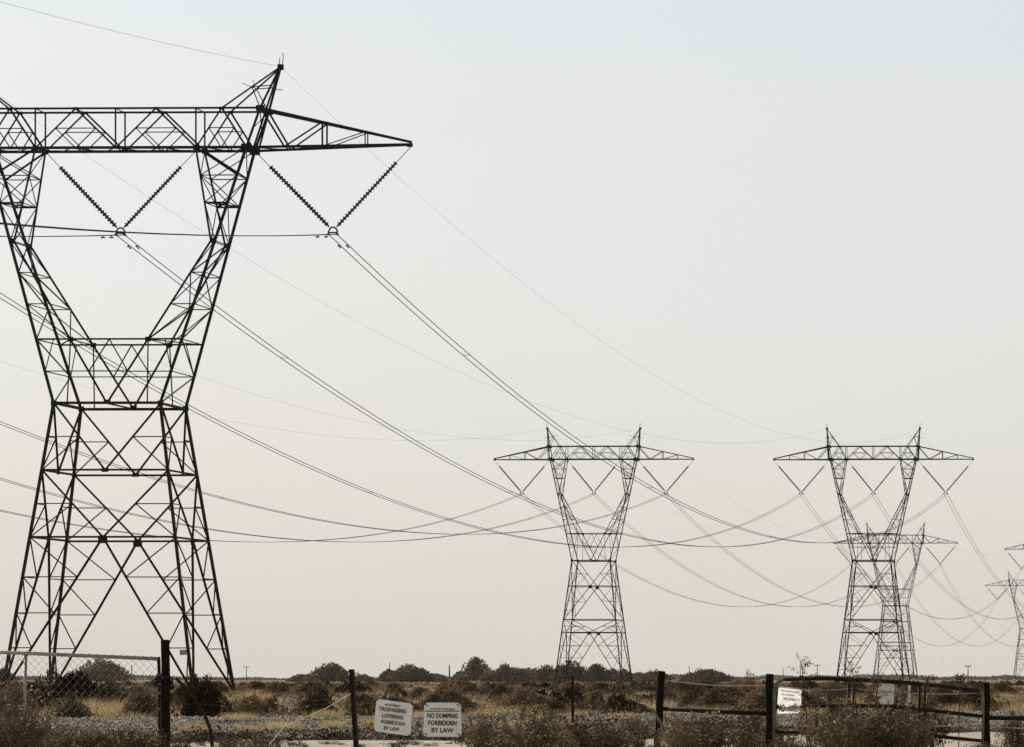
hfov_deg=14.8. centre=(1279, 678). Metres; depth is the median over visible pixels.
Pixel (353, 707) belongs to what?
steel post
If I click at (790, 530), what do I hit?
earth wire
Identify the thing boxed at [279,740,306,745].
weed
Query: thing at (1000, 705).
scrub bush
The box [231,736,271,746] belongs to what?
weed
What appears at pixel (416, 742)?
weed
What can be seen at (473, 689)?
scrub bush
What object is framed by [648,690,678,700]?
scrub bush
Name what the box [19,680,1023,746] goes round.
ground
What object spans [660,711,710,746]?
weed
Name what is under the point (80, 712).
bush
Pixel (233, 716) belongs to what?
grass tuft
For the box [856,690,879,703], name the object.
scrub bush
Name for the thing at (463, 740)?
weed
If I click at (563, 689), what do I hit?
scrub bush
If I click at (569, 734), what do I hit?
weed
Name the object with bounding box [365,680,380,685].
scrub bush
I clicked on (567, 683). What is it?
scrub bush
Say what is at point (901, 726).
weed
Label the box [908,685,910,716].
marker stake
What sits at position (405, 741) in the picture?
weed
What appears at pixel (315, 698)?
scrub bush
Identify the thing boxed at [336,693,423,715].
scrub bush
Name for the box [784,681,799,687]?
scrub bush
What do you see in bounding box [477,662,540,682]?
tree
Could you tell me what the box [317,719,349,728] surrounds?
grass tuft
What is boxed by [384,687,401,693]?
scrub bush
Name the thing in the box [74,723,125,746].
weed
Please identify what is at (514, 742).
weed
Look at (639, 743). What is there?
weed
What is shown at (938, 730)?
weed
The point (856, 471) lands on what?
insulator assembly
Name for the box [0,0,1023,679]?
sky
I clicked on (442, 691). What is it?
scrub bush
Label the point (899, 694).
scrub bush
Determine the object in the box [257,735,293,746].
weed
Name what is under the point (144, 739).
weed
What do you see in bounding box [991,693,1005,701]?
grass tuft
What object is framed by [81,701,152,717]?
grass tuft
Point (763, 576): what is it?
conductor bundle
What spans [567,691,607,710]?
scrub bush
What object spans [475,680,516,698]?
scrub bush
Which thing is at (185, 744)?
weed
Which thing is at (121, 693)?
scrub bush
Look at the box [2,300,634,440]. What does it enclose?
earth wire
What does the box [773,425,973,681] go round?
transmission pylon
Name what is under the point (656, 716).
brace stick
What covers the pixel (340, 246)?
conductor bundle
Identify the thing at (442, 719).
warning sign
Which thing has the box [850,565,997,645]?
conductor bundle
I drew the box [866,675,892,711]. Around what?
tall weed
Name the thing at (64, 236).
conductor bundle
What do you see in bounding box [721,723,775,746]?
weed
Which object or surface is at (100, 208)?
insulator assembly
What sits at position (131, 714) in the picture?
grass tuft
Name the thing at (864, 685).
scrub bush
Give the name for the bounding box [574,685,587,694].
scrub bush
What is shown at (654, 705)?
grass tuft
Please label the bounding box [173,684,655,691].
fence wire
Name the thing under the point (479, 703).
grass tuft
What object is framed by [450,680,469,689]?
scrub bush
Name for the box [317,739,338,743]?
weed
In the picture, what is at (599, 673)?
tree
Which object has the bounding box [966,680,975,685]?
scrub bush
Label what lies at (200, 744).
weed
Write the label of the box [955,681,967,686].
scrub bush
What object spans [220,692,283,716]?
bush
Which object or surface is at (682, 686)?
scrub bush
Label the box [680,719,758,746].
weed
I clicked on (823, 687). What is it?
scrub bush
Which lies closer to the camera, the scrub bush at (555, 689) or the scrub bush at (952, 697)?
the scrub bush at (952, 697)
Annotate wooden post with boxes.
[160,640,170,746]
[654,671,664,745]
[765,674,773,746]
[983,682,990,746]
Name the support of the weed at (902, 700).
on the ground at (375, 743)
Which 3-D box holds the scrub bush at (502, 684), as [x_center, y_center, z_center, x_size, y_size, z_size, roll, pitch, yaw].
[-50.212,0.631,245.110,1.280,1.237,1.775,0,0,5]
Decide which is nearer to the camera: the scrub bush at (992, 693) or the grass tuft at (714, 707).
the grass tuft at (714, 707)
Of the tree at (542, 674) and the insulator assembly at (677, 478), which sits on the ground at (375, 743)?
the tree at (542, 674)
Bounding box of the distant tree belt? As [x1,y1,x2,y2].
[16,673,1023,679]
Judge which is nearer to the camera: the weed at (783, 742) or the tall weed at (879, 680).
the tall weed at (879, 680)
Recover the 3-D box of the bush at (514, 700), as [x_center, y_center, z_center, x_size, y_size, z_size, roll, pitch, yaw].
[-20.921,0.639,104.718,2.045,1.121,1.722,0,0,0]
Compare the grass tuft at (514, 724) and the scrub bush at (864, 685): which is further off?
the scrub bush at (864, 685)
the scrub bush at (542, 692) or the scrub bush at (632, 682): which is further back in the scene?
the scrub bush at (632, 682)
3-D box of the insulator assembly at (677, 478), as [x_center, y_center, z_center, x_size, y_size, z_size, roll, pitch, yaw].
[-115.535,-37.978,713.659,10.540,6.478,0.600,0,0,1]
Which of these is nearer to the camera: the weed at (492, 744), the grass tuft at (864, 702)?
the weed at (492, 744)
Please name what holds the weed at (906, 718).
on the ground at (375, 743)
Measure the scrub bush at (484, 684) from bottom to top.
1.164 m
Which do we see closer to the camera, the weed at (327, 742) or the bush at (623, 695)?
the weed at (327, 742)
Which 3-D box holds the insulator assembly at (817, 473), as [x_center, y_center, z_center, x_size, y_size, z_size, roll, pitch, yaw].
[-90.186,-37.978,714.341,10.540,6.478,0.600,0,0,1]
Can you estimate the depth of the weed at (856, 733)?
51.49 m
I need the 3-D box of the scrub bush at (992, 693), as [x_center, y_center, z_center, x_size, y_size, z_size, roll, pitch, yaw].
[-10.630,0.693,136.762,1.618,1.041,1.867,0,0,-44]
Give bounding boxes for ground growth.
[6,706,948,742]
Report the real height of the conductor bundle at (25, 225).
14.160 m
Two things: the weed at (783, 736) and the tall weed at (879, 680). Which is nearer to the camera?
the tall weed at (879, 680)
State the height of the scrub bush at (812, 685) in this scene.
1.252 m
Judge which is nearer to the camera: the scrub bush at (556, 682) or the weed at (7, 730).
the weed at (7, 730)
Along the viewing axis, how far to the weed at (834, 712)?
57.65 m
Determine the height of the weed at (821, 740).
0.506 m
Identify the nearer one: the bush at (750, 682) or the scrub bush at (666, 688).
the bush at (750, 682)
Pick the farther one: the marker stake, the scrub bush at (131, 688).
the scrub bush at (131, 688)
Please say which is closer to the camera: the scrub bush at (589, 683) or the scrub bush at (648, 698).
the scrub bush at (648, 698)
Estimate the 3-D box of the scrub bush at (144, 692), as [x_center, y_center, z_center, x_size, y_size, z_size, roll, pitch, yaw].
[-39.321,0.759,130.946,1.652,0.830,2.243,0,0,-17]
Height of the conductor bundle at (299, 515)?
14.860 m
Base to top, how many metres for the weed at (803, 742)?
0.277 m
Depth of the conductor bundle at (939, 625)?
1284.30 m
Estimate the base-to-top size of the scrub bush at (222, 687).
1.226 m
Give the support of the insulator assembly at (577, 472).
hanging from the transmission pylon at (634, 459)
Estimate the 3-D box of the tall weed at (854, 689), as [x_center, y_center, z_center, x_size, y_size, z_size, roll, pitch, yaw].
[-6.144,0.430,54.515,0.301,1.400,0.264,0,0,-11]
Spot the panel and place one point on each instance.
(887, 688)
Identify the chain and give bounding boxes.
[151,675,174,698]
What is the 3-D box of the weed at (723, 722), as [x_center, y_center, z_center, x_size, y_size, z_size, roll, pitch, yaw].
[-8.436,0.800,55.995,0.940,0.702,1.190,0,0,-13]
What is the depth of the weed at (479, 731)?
57.21 m
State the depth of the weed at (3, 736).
50.75 m
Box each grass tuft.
[44,699,113,713]
[48,694,140,710]
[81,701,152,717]
[85,700,135,715]
[105,711,155,717]
[174,721,215,732]
[215,711,258,718]
[232,722,265,731]
[233,689,279,702]
[259,718,304,729]
[306,701,344,713]
[310,708,342,717]
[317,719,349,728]
[358,716,374,726]
[409,691,498,708]
[412,710,423,716]
[467,710,492,715]
[478,705,519,713]
[486,704,551,714]
[496,719,537,727]
[528,711,557,721]
[549,715,589,725]
[560,708,604,714]
[586,691,638,700]
[598,697,683,712]
[608,711,635,719]
[669,704,743,712]
[801,708,825,712]
[842,699,901,711]
[932,702,976,711]
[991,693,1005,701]
[995,697,1023,711]
[1002,694,1023,703]
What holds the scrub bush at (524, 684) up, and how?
on the ground at (375, 743)
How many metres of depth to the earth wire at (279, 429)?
556.79 m
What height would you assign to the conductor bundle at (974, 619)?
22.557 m
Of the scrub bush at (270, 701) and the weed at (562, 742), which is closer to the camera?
the weed at (562, 742)
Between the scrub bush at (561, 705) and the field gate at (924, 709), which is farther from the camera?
the scrub bush at (561, 705)
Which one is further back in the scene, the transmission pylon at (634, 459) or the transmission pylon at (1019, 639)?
the transmission pylon at (1019, 639)
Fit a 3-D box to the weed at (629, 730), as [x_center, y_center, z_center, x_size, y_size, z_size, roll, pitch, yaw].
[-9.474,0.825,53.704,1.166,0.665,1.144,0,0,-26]
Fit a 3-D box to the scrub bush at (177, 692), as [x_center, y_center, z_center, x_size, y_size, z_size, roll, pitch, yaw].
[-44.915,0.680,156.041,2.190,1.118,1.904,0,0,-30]
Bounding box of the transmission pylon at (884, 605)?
[833,523,957,681]
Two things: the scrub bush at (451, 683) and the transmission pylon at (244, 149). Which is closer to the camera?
the transmission pylon at (244, 149)
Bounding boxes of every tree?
[0,667,19,681]
[66,658,134,681]
[285,674,311,681]
[301,662,365,682]
[355,674,375,681]
[373,668,398,681]
[386,663,437,681]
[423,673,448,681]
[450,670,463,681]
[455,656,490,682]
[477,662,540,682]
[520,667,531,673]
[529,664,554,682]
[548,660,591,682]
[584,663,618,682]
[609,670,637,682]
[631,668,676,682]
[634,672,643,677]
[674,668,734,681]
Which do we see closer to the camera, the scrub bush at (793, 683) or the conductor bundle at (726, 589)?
the scrub bush at (793, 683)
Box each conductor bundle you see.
[0,222,335,237]
[0,235,121,237]
[0,293,802,546]
[0,421,662,533]
[0,478,594,541]
[1,494,522,541]
[117,236,874,546]
[330,236,946,542]
[520,494,848,606]
[592,494,895,606]
[666,496,938,606]
[801,494,1020,618]
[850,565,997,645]
[872,494,1023,618]
[898,569,1022,645]
[946,576,1021,645]
[947,494,1023,607]
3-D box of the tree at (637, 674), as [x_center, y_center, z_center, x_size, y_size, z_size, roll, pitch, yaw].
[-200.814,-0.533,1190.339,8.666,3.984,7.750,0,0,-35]
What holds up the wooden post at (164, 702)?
on the ground at (375, 743)
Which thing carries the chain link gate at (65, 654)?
attached to the wooden post at (164, 702)
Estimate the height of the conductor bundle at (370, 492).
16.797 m
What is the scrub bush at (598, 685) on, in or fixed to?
on the ground at (375, 743)
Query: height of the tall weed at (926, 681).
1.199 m
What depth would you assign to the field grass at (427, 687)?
469.65 m
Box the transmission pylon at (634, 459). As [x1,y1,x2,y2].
[493,423,693,681]
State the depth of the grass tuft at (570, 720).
71.97 m
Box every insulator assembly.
[46,152,194,235]
[255,147,410,235]
[494,460,548,493]
[568,461,617,493]
[638,460,692,493]
[774,461,825,493]
[834,544,867,561]
[847,460,899,493]
[921,463,970,493]
[925,546,953,564]
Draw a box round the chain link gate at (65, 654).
[0,650,160,746]
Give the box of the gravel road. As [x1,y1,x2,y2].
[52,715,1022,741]
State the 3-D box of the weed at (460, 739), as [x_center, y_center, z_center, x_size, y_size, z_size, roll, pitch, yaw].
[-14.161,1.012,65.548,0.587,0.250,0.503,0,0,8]
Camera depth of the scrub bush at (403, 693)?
124.00 m
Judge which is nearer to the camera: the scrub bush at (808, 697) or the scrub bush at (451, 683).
the scrub bush at (808, 697)
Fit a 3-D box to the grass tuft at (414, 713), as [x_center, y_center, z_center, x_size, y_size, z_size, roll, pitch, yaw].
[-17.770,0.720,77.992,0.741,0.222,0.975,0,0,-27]
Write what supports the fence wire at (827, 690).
attached to the wooden post at (660, 691)
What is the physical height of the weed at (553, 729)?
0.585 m
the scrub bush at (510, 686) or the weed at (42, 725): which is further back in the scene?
the scrub bush at (510, 686)
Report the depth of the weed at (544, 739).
51.29 m
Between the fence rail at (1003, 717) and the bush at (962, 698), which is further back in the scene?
the bush at (962, 698)
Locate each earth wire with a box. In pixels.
[2,2,279,66]
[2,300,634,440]
[3,98,823,442]
[4,362,525,440]
[284,70,919,442]
[552,432,853,543]
[659,445,900,543]
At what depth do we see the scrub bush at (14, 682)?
431.96 m
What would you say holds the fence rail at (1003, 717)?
attached to the wooden post at (986, 691)
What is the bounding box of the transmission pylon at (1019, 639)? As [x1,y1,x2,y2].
[985,572,1023,680]
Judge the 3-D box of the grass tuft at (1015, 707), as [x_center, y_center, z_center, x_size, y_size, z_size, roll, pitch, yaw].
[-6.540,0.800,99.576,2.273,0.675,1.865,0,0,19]
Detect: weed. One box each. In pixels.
[0,685,63,746]
[0,705,26,746]
[0,716,37,746]
[4,722,67,739]
[37,717,83,746]
[51,737,94,746]
[60,730,124,746]
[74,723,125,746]
[81,740,126,746]
[89,723,173,746]
[100,737,152,746]
[132,729,182,746]
[164,736,195,746]
[192,740,208,745]
[213,735,245,746]
[214,735,239,746]
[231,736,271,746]
[243,731,272,745]
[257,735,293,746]
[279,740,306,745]
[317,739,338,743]
[379,741,410,746]
[395,739,416,743]
[407,740,424,744]
[418,741,439,745]
[446,727,504,746]
[448,732,476,743]
[461,705,509,746]
[466,734,515,746]
[488,713,565,746]
[490,697,574,744]
[492,731,538,746]
[527,717,569,746]
[536,721,590,746]
[550,723,597,746]
[555,702,635,746]
[570,714,649,746]
[570,724,644,746]
[598,731,651,746]
[615,710,654,746]
[647,728,683,746]
[654,706,732,746]
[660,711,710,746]
[673,727,717,746]
[678,714,742,744]
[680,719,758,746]
[721,701,787,746]
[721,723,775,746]
[737,719,803,746]
[762,735,798,746]
[787,651,817,746]
[789,707,869,746]
[792,737,814,746]
[793,692,848,746]
[802,699,908,746]
[807,698,855,741]
[812,732,850,746]
[825,689,883,731]
[832,699,924,746]
[842,714,877,746]
[844,660,862,716]
[846,706,897,746]
[850,673,941,728]
[858,708,926,746]
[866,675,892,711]
[872,698,931,746]
[896,707,947,746]
[900,695,956,746]
[922,674,947,746]
[953,673,965,746]
[957,738,998,746]
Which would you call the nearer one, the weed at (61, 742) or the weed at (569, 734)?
the weed at (61, 742)
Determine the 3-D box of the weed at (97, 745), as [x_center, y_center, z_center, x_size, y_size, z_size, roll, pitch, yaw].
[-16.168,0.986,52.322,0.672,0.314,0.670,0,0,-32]
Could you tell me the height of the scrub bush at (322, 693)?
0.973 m
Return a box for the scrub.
[0,680,1023,716]
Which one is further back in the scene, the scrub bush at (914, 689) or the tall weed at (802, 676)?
the scrub bush at (914, 689)
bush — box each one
[0,673,42,717]
[1,680,27,686]
[14,684,61,709]
[23,664,134,710]
[48,690,102,717]
[99,681,122,689]
[105,680,126,687]
[105,685,128,692]
[111,689,133,701]
[117,682,157,716]
[122,680,133,685]
[122,691,157,706]
[126,684,140,693]
[153,692,184,704]
[170,673,236,716]
[171,683,188,701]
[213,680,231,693]
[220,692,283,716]
[245,679,267,690]
[255,695,294,715]
[260,688,278,700]
[266,681,289,693]
[289,679,333,694]
[290,690,344,715]
[294,688,342,706]
[303,682,331,694]
[330,683,370,693]
[336,690,381,709]
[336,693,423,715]
[355,679,373,691]
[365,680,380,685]
[381,681,404,689]
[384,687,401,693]
[386,690,408,699]
[404,688,426,703]
[413,686,430,691]
[414,687,497,713]
[415,681,484,709]
[444,679,457,686]
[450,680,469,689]
[463,684,483,705]
[466,683,481,692]
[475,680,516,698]
[477,680,489,688]
[485,681,522,689]
[485,697,499,706]
[487,685,558,713]
[494,679,508,691]
[497,683,520,693]
[499,686,560,714]
[513,683,538,694]
[520,682,540,690]
[526,679,538,684]
[537,682,558,687]
[537,688,566,705]
[546,685,562,693]
[546,696,569,713]
[553,679,562,684]
[553,685,587,704]
[558,681,581,689]
[558,687,576,692]
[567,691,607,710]
[567,701,596,713]
[568,690,655,713]
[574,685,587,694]
[581,680,617,695]
[584,679,599,687]
[599,682,639,700]
[618,681,636,693]
[620,690,636,706]
[626,680,637,687]
[629,680,654,690]
[635,692,665,705]
[636,683,655,694]
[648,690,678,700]
[650,681,677,693]
[668,682,678,691]
[674,680,706,694]
[675,682,704,707]
[688,681,750,709]
[704,682,717,690]
[732,668,762,700]
[739,679,777,710]
[776,687,820,711]
[776,695,839,712]
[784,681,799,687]
[796,681,819,689]
[809,681,829,693]
[814,683,830,694]
[814,683,858,701]
[823,676,846,703]
[846,682,867,692]
[855,682,874,687]
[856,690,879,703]
[863,687,878,694]
[894,690,917,705]
[897,685,927,698]
[916,681,967,710]
[948,684,1006,710]
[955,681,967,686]
[957,694,978,709]
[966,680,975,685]
[971,679,988,688]
[977,686,1008,700]
[990,700,1021,710]
[991,680,1019,693]
[994,703,1023,746]
[999,688,1020,696]
[1013,680,1023,685]
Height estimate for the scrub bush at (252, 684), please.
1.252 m
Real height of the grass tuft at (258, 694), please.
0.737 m
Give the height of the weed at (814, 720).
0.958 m
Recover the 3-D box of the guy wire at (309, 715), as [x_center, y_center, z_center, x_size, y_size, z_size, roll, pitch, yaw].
[-14.214,0.610,55.482,1.373,0.794,0.043,0,0,-43]
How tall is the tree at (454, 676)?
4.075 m
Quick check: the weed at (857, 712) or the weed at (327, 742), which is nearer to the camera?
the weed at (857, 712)
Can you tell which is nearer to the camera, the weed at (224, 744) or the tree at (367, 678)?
the weed at (224, 744)
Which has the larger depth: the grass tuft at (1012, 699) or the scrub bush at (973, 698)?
the grass tuft at (1012, 699)
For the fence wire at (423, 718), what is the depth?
56.00 m
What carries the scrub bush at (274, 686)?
on the ground at (375, 743)
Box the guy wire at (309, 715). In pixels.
[269,693,350,744]
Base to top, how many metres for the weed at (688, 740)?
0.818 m
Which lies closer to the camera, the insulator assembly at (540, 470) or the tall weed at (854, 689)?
the tall weed at (854, 689)
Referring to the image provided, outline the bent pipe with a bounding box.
[175,678,213,746]
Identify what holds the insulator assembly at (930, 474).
hanging from the transmission pylon at (831, 459)
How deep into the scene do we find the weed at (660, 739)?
53.41 m
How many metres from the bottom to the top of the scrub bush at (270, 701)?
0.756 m
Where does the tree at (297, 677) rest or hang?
on the ground at (375, 743)
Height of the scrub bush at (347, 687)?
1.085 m
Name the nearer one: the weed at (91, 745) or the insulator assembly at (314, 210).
the weed at (91, 745)
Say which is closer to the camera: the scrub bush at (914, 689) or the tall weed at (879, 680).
the tall weed at (879, 680)
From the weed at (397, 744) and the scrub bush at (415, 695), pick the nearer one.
the weed at (397, 744)
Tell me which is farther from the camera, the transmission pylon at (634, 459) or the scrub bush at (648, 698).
the transmission pylon at (634, 459)
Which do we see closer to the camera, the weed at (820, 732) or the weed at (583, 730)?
the weed at (583, 730)
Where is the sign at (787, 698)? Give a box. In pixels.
[777,687,800,713]
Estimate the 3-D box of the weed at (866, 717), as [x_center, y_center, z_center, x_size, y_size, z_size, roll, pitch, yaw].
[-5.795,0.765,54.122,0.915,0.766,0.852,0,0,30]
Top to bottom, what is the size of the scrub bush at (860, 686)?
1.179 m
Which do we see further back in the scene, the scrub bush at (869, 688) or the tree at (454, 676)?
the tree at (454, 676)
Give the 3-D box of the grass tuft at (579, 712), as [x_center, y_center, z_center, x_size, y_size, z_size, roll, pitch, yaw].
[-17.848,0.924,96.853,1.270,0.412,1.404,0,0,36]
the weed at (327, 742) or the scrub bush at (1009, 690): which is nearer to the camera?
the weed at (327, 742)
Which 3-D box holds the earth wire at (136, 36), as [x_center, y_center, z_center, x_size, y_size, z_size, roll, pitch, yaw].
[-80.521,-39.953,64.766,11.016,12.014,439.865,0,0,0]
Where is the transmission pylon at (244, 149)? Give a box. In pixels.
[0,53,412,692]
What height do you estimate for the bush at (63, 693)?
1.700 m
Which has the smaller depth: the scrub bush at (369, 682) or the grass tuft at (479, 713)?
the grass tuft at (479, 713)
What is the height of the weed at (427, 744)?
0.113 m
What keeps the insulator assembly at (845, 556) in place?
hanging from the transmission pylon at (884, 605)
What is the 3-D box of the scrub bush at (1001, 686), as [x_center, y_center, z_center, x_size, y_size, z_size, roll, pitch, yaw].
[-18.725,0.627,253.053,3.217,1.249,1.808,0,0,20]
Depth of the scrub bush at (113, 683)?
315.92 m
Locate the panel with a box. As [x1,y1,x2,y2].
[879,683,894,703]
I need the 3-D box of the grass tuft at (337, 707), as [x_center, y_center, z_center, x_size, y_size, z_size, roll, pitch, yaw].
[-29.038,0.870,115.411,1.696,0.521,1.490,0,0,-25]
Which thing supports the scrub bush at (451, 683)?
on the ground at (375, 743)
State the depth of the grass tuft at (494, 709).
98.97 m
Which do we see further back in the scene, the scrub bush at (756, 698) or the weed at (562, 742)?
the scrub bush at (756, 698)
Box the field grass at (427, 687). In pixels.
[1,680,1023,715]
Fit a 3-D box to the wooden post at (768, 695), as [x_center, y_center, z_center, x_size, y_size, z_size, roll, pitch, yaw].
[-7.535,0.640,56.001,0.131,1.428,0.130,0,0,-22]
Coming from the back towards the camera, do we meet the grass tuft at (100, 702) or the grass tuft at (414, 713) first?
the grass tuft at (100, 702)
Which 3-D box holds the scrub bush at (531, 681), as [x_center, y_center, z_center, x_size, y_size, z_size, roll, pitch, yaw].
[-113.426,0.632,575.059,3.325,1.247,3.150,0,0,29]
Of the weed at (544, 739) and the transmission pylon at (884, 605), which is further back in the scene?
the transmission pylon at (884, 605)
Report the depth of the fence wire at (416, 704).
56.00 m
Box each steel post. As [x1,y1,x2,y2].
[349,669,358,746]
[571,677,573,727]
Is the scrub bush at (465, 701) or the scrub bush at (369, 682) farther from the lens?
the scrub bush at (369, 682)
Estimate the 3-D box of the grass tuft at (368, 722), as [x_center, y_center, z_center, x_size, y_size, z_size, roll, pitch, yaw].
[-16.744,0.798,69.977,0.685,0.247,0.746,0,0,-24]
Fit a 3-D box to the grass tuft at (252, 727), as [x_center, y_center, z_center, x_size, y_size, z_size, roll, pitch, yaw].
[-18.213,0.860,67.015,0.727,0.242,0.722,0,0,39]
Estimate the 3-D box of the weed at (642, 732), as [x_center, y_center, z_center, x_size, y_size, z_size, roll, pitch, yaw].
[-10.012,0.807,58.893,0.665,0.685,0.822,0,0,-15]
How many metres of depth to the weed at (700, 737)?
52.85 m
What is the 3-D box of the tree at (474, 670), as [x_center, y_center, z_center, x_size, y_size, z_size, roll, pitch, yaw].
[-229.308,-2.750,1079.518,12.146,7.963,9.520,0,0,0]
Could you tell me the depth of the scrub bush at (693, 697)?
115.15 m
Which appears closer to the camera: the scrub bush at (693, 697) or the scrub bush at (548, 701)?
the scrub bush at (548, 701)
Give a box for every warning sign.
[374,699,412,735]
[423,703,461,736]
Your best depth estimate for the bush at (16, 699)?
89.72 m
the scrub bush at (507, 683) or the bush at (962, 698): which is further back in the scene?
the scrub bush at (507, 683)
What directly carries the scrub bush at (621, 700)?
on the ground at (375, 743)
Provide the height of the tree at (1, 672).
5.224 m
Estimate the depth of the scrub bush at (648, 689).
193.10 m
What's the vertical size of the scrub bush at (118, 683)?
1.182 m
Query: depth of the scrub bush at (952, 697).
104.28 m
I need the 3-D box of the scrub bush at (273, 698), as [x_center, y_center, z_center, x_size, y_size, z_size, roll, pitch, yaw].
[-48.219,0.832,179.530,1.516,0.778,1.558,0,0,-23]
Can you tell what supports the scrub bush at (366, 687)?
on the ground at (375, 743)
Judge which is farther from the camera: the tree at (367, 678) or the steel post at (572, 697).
the tree at (367, 678)
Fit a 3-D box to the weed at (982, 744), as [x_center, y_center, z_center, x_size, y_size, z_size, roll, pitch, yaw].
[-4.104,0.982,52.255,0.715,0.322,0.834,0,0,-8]
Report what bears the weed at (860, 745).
on the ground at (375, 743)
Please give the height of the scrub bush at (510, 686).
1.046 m
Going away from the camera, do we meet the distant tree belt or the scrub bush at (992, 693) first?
the scrub bush at (992, 693)
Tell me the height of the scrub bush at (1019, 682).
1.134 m
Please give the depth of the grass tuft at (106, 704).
96.73 m
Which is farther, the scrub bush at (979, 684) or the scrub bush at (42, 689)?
the scrub bush at (979, 684)
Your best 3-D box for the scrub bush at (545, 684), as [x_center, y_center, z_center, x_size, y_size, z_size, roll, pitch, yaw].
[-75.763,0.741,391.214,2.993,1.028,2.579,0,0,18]
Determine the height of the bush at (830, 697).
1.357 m
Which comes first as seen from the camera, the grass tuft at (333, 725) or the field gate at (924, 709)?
the field gate at (924, 709)
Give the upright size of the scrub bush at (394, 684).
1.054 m
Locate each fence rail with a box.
[662,707,765,715]
[990,715,1023,720]
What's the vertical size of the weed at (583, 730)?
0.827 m
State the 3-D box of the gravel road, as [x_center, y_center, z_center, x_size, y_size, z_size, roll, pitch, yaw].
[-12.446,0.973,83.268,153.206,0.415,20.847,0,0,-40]
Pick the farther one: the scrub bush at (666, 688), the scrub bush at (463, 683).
the scrub bush at (463, 683)
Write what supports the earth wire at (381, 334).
attached to the transmission pylon at (244, 149)
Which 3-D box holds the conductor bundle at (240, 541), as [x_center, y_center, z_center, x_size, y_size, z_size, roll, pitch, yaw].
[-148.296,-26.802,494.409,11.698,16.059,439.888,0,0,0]
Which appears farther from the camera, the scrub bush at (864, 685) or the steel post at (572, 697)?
the scrub bush at (864, 685)
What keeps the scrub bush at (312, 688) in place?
on the ground at (375, 743)
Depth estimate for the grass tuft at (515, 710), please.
95.47 m
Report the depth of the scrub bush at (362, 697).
132.35 m
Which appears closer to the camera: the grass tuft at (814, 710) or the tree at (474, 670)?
the grass tuft at (814, 710)
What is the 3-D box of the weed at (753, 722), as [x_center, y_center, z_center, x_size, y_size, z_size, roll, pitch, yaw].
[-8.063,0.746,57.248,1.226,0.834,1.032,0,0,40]
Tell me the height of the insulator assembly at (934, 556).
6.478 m
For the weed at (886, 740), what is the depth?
51.90 m
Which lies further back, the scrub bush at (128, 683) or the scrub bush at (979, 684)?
the scrub bush at (128, 683)
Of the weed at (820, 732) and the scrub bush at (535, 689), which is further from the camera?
the scrub bush at (535, 689)
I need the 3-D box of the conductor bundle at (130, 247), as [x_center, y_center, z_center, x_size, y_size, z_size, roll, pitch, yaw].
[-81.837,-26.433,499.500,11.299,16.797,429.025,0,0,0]
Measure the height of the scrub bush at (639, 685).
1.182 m
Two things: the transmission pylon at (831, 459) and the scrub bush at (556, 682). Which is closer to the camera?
the scrub bush at (556, 682)
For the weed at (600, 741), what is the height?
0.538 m
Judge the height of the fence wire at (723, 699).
0.078 m
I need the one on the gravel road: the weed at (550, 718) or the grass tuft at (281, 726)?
the grass tuft at (281, 726)
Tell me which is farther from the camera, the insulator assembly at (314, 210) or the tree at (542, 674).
the tree at (542, 674)
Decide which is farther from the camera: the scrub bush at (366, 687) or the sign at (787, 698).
the scrub bush at (366, 687)
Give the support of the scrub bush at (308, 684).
on the ground at (375, 743)
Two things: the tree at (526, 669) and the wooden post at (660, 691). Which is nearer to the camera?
the wooden post at (660, 691)
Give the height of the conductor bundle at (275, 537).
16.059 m
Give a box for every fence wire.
[172,700,655,706]
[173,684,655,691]
[177,711,651,721]
[654,678,1023,698]
[670,697,763,699]
[778,720,1023,728]
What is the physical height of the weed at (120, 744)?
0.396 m
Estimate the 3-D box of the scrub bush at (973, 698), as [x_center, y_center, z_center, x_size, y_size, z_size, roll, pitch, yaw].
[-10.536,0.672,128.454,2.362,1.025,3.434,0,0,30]
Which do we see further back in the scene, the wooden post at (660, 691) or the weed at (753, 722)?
the weed at (753, 722)
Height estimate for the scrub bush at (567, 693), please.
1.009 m
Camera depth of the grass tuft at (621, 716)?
75.91 m
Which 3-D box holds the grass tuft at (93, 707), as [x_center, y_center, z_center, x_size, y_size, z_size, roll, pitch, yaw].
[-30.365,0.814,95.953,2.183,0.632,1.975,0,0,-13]
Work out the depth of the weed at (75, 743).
52.47 m
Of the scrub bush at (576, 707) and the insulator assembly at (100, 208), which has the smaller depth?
the scrub bush at (576, 707)
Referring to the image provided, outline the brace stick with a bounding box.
[652,710,665,741]
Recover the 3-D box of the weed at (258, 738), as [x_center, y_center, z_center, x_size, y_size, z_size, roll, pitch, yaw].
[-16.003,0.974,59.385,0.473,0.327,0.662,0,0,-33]
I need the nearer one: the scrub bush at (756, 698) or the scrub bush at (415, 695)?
the scrub bush at (756, 698)
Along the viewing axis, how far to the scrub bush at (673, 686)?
297.31 m
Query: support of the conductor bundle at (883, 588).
hanging from the insulator assembly at (817, 473)
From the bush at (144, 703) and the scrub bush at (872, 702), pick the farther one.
the scrub bush at (872, 702)
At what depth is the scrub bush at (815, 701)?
101.03 m
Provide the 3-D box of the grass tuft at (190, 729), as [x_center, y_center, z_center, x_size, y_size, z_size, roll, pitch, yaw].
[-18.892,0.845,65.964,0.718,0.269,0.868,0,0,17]
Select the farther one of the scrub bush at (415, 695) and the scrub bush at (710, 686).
the scrub bush at (710, 686)
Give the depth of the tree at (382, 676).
1148.62 m
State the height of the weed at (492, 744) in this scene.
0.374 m
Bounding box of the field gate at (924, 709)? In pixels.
[772,676,984,744]

